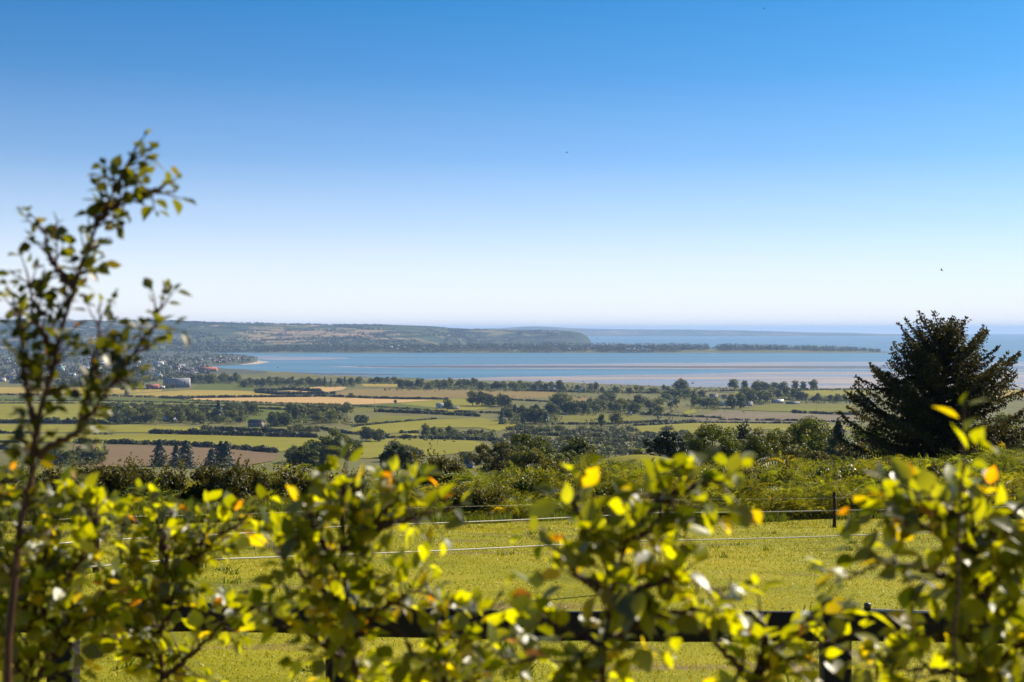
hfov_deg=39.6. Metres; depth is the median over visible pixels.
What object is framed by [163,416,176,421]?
barn
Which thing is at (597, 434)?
bush
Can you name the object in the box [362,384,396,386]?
wheat field
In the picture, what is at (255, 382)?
broadleaf tree
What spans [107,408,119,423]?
broadleaf tree
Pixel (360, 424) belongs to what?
hedgerow
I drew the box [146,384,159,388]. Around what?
warehouse
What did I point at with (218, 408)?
conifer tree
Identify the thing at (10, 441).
hedgerow
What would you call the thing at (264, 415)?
pasture field
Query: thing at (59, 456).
broadleaf tree
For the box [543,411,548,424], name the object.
conifer tree
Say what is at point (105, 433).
hedgerow
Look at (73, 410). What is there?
pasture field
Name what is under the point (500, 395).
broadleaf tree
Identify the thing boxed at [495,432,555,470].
broadleaf tree
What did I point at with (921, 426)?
spruce tree
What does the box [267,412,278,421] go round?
broadleaf tree
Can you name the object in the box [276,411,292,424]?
broadleaf tree
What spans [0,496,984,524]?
long grass
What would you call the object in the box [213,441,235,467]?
conifer tree
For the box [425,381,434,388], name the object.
broadleaf tree
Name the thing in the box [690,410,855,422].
marsh field
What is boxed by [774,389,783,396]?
broadleaf tree
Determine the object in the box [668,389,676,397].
broadleaf tree
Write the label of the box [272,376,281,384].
broadleaf tree
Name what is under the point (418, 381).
broadleaf tree
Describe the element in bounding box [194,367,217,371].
house
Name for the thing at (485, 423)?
pasture field
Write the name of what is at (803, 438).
broadleaf tree
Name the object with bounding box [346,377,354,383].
broadleaf tree
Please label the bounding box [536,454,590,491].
hawthorn bush
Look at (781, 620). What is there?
rail fence
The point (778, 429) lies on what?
broadleaf tree
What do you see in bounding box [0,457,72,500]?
hawthorn bush
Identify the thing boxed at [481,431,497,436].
bush
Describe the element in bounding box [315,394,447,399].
hedgerow
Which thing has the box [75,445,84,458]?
broadleaf tree
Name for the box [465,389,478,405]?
broadleaf tree
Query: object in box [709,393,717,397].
house
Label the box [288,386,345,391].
stubble field
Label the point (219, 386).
pasture field
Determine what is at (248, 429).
hedgerow
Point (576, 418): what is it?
pasture field
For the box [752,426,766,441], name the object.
broadleaf tree
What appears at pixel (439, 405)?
house
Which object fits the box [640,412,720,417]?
hedgerow
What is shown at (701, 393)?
broadleaf tree
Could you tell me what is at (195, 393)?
wheat field
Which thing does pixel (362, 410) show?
pasture field
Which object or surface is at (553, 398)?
broadleaf tree
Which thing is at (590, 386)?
broadleaf tree
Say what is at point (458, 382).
broadleaf tree
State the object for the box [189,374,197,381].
broadleaf tree
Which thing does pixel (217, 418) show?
broadleaf tree
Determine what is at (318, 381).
broadleaf tree
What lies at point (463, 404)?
pasture field
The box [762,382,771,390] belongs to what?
broadleaf tree
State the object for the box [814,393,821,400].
broadleaf tree
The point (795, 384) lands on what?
slender tree
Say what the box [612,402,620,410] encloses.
broadleaf tree
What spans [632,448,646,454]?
broadleaf tree
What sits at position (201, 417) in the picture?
broadleaf tree
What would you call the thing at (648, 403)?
broadleaf tree
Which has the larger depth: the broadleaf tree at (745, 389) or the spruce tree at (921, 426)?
the broadleaf tree at (745, 389)
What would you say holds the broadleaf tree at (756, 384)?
on the ground at (456, 575)
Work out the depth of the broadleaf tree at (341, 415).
1730.49 m
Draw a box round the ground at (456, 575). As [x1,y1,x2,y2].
[0,351,1023,681]
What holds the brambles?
on the ground at (456, 575)
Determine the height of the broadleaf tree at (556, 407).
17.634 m
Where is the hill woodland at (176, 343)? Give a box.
[0,318,572,352]
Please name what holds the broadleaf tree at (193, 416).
on the ground at (456, 575)
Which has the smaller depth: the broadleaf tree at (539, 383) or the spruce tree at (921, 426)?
the spruce tree at (921, 426)
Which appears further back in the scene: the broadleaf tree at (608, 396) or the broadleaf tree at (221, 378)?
the broadleaf tree at (221, 378)
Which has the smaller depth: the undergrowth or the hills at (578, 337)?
the undergrowth
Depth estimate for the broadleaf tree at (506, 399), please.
2157.91 m
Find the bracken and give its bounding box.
[0,441,1023,520]
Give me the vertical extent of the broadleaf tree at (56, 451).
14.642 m
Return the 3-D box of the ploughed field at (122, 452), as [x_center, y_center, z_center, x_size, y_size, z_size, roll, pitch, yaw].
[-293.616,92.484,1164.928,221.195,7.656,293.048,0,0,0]
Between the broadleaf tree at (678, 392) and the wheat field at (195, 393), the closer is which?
the broadleaf tree at (678, 392)
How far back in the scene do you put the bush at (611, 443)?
1294.41 m
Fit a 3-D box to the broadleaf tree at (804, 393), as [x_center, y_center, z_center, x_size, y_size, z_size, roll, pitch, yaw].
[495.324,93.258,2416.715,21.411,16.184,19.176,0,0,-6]
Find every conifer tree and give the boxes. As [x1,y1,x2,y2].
[147,439,168,466]
[167,444,179,466]
[171,440,197,468]
[195,448,222,468]
[210,400,223,419]
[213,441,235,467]
[219,441,234,467]
[498,408,505,423]
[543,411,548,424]
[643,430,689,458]
[720,422,762,455]
[823,420,858,458]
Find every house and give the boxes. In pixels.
[9,380,21,383]
[153,361,163,364]
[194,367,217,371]
[436,403,444,408]
[466,463,473,468]
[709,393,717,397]
[745,401,752,405]
[771,399,783,402]
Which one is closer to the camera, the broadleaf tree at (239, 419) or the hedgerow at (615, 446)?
the hedgerow at (615, 446)
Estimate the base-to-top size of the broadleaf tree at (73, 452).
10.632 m
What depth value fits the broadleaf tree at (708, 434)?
172.85 m
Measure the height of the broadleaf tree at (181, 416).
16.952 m
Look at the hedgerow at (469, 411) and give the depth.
1972.71 m
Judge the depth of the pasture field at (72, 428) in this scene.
1589.67 m
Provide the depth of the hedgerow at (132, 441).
1315.37 m
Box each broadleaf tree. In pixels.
[50,449,63,455]
[53,452,66,462]
[60,377,69,383]
[61,451,74,460]
[68,377,78,384]
[69,450,79,460]
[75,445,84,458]
[79,445,99,462]
[93,443,108,461]
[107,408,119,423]
[111,413,125,422]
[112,400,128,411]
[118,406,132,413]
[123,408,134,423]
[130,409,141,421]
[132,403,141,408]
[138,406,151,420]
[140,406,161,421]
[145,405,164,415]
[162,403,170,413]
[163,407,170,415]
[166,411,177,421]
[167,405,184,414]
[174,410,186,421]
[177,403,188,410]
[184,406,193,420]
[187,402,196,411]
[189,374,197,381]
[190,412,198,422]
[196,413,206,422]
[198,404,212,416]
[203,373,216,382]
[205,413,212,420]
[212,414,224,422]
[218,374,224,382]
[219,372,228,381]
[222,402,232,410]
[223,408,238,419]
[227,376,233,381]
[229,403,238,411]
[231,372,240,381]
[235,404,245,411]
[235,415,242,423]
[238,409,244,416]
[240,380,247,386]
[247,377,253,385]
[248,403,260,411]
[253,378,259,386]
[258,378,267,384]
[266,376,273,385]
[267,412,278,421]
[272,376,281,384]
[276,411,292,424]
[283,378,291,383]
[283,448,297,458]
[284,402,296,411]
[285,445,319,470]
[287,405,301,419]
[287,443,297,452]
[294,380,301,384]
[298,404,310,416]
[303,427,363,470]
[305,425,313,431]
[306,403,316,412]
[307,378,314,384]
[307,406,314,416]
[310,410,325,422]
[315,378,324,384]
[315,403,329,413]
[322,408,340,422]
[325,403,340,410]
[334,410,342,419]
[336,377,344,383]
[338,405,348,413]
[343,402,354,414]
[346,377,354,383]
[354,414,359,422]
[358,414,368,423]
[358,426,370,440]
[363,428,374,440]
[372,428,386,440]
[377,377,384,382]
[378,443,413,474]
[384,440,404,450]
[389,376,397,382]
[394,379,403,386]
[403,379,410,385]
[408,381,414,386]
[409,447,425,460]
[415,377,422,386]
[420,423,430,435]
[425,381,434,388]
[432,430,439,435]
[442,399,452,408]
[445,425,453,431]
[447,377,454,385]
[455,380,465,386]
[459,451,467,457]
[462,453,472,464]
[464,379,472,385]
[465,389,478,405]
[466,441,521,475]
[470,378,477,385]
[472,390,488,405]
[478,381,486,388]
[485,393,496,406]
[493,381,501,389]
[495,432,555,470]
[496,392,503,405]
[498,395,512,406]
[499,381,506,387]
[502,406,515,420]
[503,445,552,472]
[509,382,519,388]
[515,405,525,417]
[520,407,535,422]
[526,408,539,420]
[529,384,538,389]
[529,404,540,408]
[532,380,543,386]
[535,408,547,422]
[541,383,548,389]
[542,401,558,413]
[548,392,560,405]
[549,405,560,414]
[552,380,564,389]
[554,392,572,405]
[555,449,582,463]
[560,400,575,411]
[560,437,597,457]
[568,401,580,413]
[578,400,589,413]
[582,401,592,411]
[586,383,593,389]
[589,401,596,409]
[592,382,598,389]
[593,398,600,404]
[594,404,601,410]
[598,394,608,402]
[598,413,605,427]
[599,400,607,409]
[603,392,612,402]
[604,402,615,410]
[607,411,624,424]
[610,392,616,401]
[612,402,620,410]
[614,398,624,402]
[619,400,629,411]
[627,402,640,412]
[632,394,645,402]
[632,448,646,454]
[644,400,651,407]
[652,397,664,404]
[653,405,664,412]
[657,397,668,403]
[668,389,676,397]
[671,378,685,388]
[671,396,680,405]
[673,389,684,396]
[676,380,689,388]
[682,388,691,396]
[683,423,746,468]
[688,390,697,396]
[690,396,697,405]
[697,389,706,397]
[700,398,713,406]
[705,398,717,406]
[724,394,737,407]
[727,379,739,389]
[734,391,746,408]
[737,433,775,468]
[740,387,750,396]
[742,430,805,468]
[744,389,759,401]
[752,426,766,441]
[753,380,763,390]
[754,390,765,400]
[760,391,772,402]
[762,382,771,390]
[765,427,817,450]
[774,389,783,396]
[776,381,788,389]
[779,415,830,462]
[782,386,790,395]
[790,387,797,397]
[797,391,808,398]
[798,449,832,467]
[808,379,818,389]
[809,428,837,448]
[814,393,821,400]
[829,441,874,464]
[832,422,883,457]
[833,393,842,401]
[976,412,1023,451]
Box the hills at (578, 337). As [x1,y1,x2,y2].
[0,319,591,352]
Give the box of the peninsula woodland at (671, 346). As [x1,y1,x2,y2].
[252,341,880,352]
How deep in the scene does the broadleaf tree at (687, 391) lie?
2503.18 m
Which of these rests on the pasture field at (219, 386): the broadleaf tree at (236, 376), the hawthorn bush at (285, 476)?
the broadleaf tree at (236, 376)
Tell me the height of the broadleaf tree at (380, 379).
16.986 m
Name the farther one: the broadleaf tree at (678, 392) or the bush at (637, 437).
the broadleaf tree at (678, 392)
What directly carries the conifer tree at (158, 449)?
on the ground at (456, 575)
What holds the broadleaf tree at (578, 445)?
on the ground at (456, 575)
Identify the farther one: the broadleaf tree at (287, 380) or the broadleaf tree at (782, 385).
the broadleaf tree at (287, 380)
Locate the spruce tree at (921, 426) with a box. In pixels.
[832,310,1023,465]
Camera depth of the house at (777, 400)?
2297.96 m
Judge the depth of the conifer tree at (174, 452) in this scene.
1026.09 m
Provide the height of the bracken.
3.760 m
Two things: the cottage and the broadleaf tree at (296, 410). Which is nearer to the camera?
the cottage
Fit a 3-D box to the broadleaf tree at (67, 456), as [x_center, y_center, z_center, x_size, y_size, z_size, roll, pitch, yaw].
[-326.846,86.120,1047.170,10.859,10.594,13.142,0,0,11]
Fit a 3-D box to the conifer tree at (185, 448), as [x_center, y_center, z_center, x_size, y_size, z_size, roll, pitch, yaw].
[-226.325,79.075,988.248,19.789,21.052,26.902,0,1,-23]
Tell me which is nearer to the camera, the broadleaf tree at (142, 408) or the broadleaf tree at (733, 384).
the broadleaf tree at (142, 408)
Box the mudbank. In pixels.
[292,372,401,376]
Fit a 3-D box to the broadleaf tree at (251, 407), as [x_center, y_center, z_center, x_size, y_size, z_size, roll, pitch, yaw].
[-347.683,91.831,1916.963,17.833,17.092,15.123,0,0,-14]
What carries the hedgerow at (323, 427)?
on the ground at (456, 575)
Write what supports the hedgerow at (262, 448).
on the ground at (456, 575)
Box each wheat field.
[0,387,162,393]
[108,390,278,397]
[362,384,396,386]
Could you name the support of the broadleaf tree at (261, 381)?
on the ground at (456, 575)
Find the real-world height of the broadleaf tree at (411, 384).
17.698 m
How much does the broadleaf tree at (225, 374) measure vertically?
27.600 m
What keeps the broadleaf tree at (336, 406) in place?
on the ground at (456, 575)
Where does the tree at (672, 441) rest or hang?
on the ground at (456, 575)
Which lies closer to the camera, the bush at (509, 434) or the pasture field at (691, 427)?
the bush at (509, 434)
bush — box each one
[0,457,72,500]
[67,451,136,501]
[117,454,194,505]
[188,454,255,505]
[245,458,309,500]
[291,424,302,430]
[296,462,371,501]
[406,442,472,490]
[435,477,508,516]
[447,429,460,435]
[455,433,468,437]
[459,429,476,434]
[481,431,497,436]
[491,438,507,443]
[501,464,559,499]
[502,431,517,437]
[505,425,523,430]
[523,425,535,431]
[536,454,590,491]
[545,443,565,452]
[546,424,559,430]
[554,435,565,439]
[557,426,565,430]
[557,441,569,445]
[564,433,584,440]
[567,429,584,433]
[579,429,592,433]
[582,438,601,443]
[588,432,604,437]
[594,436,615,442]
[596,450,613,456]
[600,439,626,445]
[600,445,614,451]
[607,437,625,443]
[611,428,628,434]
[613,445,629,453]
[614,433,644,440]
[615,433,632,441]
[615,447,642,453]
[621,448,636,455]
[622,426,639,431]
[636,442,649,447]
[638,436,652,442]
[660,425,673,429]
[687,460,736,513]
[739,461,802,514]
[807,458,871,507]
[881,453,953,515]
[996,450,1023,473]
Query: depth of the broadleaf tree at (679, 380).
2804.30 m
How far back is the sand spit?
5112.17 m
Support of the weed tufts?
on the ground at (456, 575)
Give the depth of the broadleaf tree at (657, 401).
2153.53 m
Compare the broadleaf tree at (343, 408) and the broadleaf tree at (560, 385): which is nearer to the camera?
the broadleaf tree at (343, 408)
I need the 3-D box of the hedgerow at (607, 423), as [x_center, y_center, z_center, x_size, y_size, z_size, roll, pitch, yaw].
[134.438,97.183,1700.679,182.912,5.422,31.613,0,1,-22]
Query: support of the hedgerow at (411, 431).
on the ground at (456, 575)
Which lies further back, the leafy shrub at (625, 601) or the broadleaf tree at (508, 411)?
the broadleaf tree at (508, 411)
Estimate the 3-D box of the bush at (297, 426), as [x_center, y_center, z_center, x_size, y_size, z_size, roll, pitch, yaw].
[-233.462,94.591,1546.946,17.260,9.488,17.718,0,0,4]
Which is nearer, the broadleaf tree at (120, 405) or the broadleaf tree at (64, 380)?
the broadleaf tree at (120, 405)
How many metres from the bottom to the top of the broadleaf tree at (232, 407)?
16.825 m
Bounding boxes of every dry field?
[336,388,552,398]
[567,397,588,400]
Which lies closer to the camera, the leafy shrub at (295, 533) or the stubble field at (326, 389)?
the leafy shrub at (295, 533)
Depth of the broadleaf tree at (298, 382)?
3113.88 m
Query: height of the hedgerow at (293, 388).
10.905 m
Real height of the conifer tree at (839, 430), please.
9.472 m
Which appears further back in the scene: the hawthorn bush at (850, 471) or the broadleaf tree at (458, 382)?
the broadleaf tree at (458, 382)
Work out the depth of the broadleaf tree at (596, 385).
2881.45 m
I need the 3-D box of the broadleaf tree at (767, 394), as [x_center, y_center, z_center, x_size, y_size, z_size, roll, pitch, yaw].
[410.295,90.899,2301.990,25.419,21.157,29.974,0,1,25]
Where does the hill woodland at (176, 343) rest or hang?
on the hills at (578, 337)
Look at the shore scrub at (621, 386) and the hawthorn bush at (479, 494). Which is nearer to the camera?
the hawthorn bush at (479, 494)
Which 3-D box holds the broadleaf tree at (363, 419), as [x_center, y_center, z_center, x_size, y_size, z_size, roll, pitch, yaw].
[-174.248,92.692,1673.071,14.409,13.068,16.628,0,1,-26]
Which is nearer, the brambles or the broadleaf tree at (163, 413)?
the brambles
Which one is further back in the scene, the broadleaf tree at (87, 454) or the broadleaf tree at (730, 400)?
the broadleaf tree at (730, 400)
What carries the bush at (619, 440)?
on the ground at (456, 575)
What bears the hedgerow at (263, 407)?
on the ground at (456, 575)
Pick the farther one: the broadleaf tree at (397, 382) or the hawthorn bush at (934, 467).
the broadleaf tree at (397, 382)
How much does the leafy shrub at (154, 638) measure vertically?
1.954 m
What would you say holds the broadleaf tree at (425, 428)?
on the ground at (456, 575)
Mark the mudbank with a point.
(352, 374)
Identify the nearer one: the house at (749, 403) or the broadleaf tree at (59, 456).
the broadleaf tree at (59, 456)
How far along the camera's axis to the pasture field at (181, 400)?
2393.62 m
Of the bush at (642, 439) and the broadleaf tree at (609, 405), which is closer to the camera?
the bush at (642, 439)
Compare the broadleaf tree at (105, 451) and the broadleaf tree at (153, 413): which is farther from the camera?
the broadleaf tree at (153, 413)
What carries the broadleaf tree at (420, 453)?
on the ground at (456, 575)
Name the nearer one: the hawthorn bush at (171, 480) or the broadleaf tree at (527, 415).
the hawthorn bush at (171, 480)
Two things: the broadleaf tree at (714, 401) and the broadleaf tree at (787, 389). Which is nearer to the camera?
the broadleaf tree at (714, 401)
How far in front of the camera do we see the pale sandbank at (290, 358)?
6341.98 m
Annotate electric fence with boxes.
[1,492,1008,572]
[9,511,974,632]
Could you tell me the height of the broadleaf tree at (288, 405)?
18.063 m
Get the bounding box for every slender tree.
[741,380,747,387]
[791,380,798,388]
[799,381,806,389]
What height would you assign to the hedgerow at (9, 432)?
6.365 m
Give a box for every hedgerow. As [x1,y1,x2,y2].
[0,393,192,398]
[0,399,339,407]
[0,401,196,405]
[0,418,108,423]
[0,429,28,433]
[0,440,18,442]
[73,438,190,445]
[82,432,111,434]
[100,404,263,411]
[120,387,163,389]
[148,427,317,437]
[160,394,316,398]
[182,399,447,411]
[191,441,278,452]
[198,404,287,409]
[199,425,288,432]
[254,386,320,390]
[254,389,336,394]
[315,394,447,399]
[316,425,358,434]
[351,417,436,426]
[374,408,480,416]
[380,433,499,440]
[399,430,423,432]
[454,410,499,413]
[512,389,673,393]
[512,398,590,402]
[513,430,695,438]
[513,442,643,448]
[551,419,696,424]
[633,421,791,425]
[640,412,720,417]
[706,388,862,391]
[719,418,855,421]
[779,398,852,400]
[790,409,861,414]
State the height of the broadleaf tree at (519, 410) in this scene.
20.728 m
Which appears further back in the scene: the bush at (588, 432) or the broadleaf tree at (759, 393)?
the broadleaf tree at (759, 393)
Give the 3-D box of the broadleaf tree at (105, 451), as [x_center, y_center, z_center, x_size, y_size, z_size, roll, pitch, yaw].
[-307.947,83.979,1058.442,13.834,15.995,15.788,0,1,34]
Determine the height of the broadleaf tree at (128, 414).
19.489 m
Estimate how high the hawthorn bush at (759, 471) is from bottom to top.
2.560 m
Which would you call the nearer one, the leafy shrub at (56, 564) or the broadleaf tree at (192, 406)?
the leafy shrub at (56, 564)
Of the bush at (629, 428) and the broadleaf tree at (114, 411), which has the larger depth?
the broadleaf tree at (114, 411)
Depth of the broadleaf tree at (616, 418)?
1640.39 m
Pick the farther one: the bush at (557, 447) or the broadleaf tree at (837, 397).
the broadleaf tree at (837, 397)
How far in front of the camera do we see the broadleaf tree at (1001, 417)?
219.44 m
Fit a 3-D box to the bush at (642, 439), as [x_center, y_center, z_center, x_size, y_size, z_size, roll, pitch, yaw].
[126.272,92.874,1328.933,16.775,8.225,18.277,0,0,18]
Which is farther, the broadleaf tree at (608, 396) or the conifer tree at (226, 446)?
the broadleaf tree at (608, 396)
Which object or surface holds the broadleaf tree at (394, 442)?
on the ground at (456, 575)
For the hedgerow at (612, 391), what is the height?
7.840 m
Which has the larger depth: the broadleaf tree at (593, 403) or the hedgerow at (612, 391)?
the hedgerow at (612, 391)
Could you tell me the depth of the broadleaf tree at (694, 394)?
2442.01 m
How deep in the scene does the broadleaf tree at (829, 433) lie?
238.75 m
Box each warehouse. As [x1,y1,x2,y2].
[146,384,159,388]
[163,378,190,387]
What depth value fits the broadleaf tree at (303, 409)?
1792.62 m
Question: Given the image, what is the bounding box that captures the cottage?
[247,419,264,426]
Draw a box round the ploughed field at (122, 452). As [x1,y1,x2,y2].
[74,444,278,465]
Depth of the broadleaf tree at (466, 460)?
1018.51 m
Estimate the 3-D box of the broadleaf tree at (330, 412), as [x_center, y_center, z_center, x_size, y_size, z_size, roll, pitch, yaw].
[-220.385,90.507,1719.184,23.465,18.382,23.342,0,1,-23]
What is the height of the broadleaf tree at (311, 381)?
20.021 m
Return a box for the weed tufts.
[4,520,1021,681]
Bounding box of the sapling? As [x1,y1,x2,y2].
[0,128,195,681]
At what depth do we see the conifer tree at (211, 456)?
1000.03 m
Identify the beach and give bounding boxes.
[242,361,267,364]
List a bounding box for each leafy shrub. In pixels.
[0,458,146,681]
[53,478,280,681]
[236,439,472,681]
[367,574,557,681]
[456,446,765,681]
[664,573,879,681]
[803,456,1023,681]
[932,392,998,681]
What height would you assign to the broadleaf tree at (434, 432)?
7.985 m
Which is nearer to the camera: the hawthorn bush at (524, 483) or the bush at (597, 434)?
the hawthorn bush at (524, 483)
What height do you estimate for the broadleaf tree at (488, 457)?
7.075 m
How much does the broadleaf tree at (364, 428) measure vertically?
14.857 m
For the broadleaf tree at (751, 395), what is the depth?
2241.09 m
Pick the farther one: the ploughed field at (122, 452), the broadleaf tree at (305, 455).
the ploughed field at (122, 452)
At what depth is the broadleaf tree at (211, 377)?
3304.59 m
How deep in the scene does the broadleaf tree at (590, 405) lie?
1936.70 m
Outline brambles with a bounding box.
[13,458,1021,519]
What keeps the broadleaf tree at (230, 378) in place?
on the ground at (456, 575)
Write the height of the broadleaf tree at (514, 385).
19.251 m
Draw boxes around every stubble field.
[185,397,431,404]
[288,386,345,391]
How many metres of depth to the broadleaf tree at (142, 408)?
1713.38 m
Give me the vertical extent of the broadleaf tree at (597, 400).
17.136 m
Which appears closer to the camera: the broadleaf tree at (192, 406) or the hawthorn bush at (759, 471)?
the hawthorn bush at (759, 471)
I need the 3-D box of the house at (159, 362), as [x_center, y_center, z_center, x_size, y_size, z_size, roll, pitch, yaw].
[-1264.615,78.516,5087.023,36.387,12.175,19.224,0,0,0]
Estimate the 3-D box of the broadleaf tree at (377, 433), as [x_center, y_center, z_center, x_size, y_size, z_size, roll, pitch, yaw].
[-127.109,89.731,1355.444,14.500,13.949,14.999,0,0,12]
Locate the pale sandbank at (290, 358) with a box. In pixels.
[258,356,352,359]
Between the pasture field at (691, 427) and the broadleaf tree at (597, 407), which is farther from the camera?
the broadleaf tree at (597, 407)
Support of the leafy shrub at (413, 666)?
on the ground at (456, 575)
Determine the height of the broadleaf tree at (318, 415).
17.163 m
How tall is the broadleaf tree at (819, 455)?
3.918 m
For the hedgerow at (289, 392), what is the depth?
2673.45 m
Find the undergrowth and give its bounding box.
[0,378,861,466]
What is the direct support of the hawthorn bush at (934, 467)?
on the ground at (456, 575)
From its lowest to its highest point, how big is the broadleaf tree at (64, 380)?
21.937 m
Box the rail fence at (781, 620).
[0,597,1011,681]
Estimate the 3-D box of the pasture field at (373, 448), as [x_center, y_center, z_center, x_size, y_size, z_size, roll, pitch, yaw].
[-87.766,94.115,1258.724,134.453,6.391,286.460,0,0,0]
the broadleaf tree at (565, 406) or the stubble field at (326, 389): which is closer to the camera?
the broadleaf tree at (565, 406)
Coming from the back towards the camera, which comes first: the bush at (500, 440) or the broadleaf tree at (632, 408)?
the broadleaf tree at (632, 408)
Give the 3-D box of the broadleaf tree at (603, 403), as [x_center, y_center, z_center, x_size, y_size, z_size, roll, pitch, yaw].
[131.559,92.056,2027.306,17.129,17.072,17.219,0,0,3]
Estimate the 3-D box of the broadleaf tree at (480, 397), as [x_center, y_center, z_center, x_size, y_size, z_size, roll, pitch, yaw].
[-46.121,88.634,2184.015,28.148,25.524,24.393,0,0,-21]
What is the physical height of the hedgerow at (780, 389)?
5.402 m
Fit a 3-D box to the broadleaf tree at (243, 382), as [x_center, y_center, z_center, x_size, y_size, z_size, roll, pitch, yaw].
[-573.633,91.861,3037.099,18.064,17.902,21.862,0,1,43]
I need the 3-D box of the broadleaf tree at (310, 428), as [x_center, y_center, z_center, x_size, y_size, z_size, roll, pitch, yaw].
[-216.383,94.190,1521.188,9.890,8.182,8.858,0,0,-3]
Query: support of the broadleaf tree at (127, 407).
on the ground at (456, 575)
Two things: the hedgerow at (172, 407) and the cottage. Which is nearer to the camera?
the cottage
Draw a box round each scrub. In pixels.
[384,383,852,390]
[491,423,720,458]
[512,393,744,423]
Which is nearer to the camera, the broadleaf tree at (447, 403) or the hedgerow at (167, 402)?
the broadleaf tree at (447, 403)
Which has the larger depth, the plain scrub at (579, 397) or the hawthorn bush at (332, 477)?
the plain scrub at (579, 397)
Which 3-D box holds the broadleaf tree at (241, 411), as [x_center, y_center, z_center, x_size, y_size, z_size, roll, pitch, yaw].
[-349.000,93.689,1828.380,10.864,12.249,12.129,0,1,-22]
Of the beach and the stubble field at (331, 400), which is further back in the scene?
the beach
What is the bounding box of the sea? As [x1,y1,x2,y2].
[212,334,1023,388]
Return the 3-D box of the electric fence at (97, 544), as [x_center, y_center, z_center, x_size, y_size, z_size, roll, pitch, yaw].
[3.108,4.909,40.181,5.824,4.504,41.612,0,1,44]
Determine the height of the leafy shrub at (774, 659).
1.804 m
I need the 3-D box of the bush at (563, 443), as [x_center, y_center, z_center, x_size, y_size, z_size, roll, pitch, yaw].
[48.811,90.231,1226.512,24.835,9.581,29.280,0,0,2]
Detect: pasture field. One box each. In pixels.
[0,397,445,408]
[0,401,410,411]
[0,404,132,421]
[0,424,202,431]
[0,434,320,451]
[186,407,321,421]
[189,383,265,390]
[349,418,516,432]
[350,439,488,457]
[366,415,423,422]
[391,433,418,436]
[401,399,496,410]
[553,414,644,422]
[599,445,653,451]
[636,423,852,433]
[683,409,697,413]
[744,404,858,411]
[790,390,867,395]
[1002,389,1023,395]
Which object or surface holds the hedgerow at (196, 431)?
on the ground at (456, 575)
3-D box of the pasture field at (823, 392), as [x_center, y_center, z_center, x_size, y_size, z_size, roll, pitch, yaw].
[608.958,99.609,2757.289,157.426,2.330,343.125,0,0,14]
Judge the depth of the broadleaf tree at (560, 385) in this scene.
2829.57 m
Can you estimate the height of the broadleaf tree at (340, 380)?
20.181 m
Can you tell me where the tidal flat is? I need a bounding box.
[441,371,1023,388]
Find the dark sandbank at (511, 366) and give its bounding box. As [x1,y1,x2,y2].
[364,365,1023,368]
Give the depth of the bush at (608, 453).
1133.89 m
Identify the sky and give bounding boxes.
[0,0,1023,333]
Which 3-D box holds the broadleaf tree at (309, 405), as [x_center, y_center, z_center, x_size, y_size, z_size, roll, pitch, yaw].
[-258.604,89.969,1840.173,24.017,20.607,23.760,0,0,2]
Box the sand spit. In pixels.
[331,362,1023,369]
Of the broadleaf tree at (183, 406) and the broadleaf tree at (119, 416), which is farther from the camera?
the broadleaf tree at (183, 406)
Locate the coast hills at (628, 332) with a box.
[463,326,901,335]
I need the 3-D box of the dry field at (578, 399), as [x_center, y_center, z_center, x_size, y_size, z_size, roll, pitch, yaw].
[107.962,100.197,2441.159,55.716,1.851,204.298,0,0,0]
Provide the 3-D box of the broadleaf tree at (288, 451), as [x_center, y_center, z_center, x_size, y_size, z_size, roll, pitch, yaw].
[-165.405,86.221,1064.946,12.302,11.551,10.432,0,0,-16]
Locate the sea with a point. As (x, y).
(1012, 344)
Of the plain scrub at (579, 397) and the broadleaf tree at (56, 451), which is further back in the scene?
the plain scrub at (579, 397)
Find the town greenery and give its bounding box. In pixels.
[0,349,253,383]
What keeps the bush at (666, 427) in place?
on the ground at (456, 575)
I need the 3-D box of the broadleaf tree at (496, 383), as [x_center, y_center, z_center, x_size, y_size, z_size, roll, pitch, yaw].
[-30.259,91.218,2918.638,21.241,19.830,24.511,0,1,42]
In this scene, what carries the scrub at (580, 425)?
on the ground at (456, 575)
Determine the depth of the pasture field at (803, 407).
2126.13 m
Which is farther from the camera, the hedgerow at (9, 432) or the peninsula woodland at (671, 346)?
the peninsula woodland at (671, 346)
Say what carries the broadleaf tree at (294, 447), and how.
on the ground at (456, 575)
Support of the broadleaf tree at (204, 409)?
on the ground at (456, 575)
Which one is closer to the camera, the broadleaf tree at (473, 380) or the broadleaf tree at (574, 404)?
the broadleaf tree at (574, 404)
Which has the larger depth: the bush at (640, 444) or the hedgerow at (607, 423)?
the hedgerow at (607, 423)
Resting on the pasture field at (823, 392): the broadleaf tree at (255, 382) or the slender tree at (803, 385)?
the slender tree at (803, 385)
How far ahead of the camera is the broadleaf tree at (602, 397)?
2114.45 m

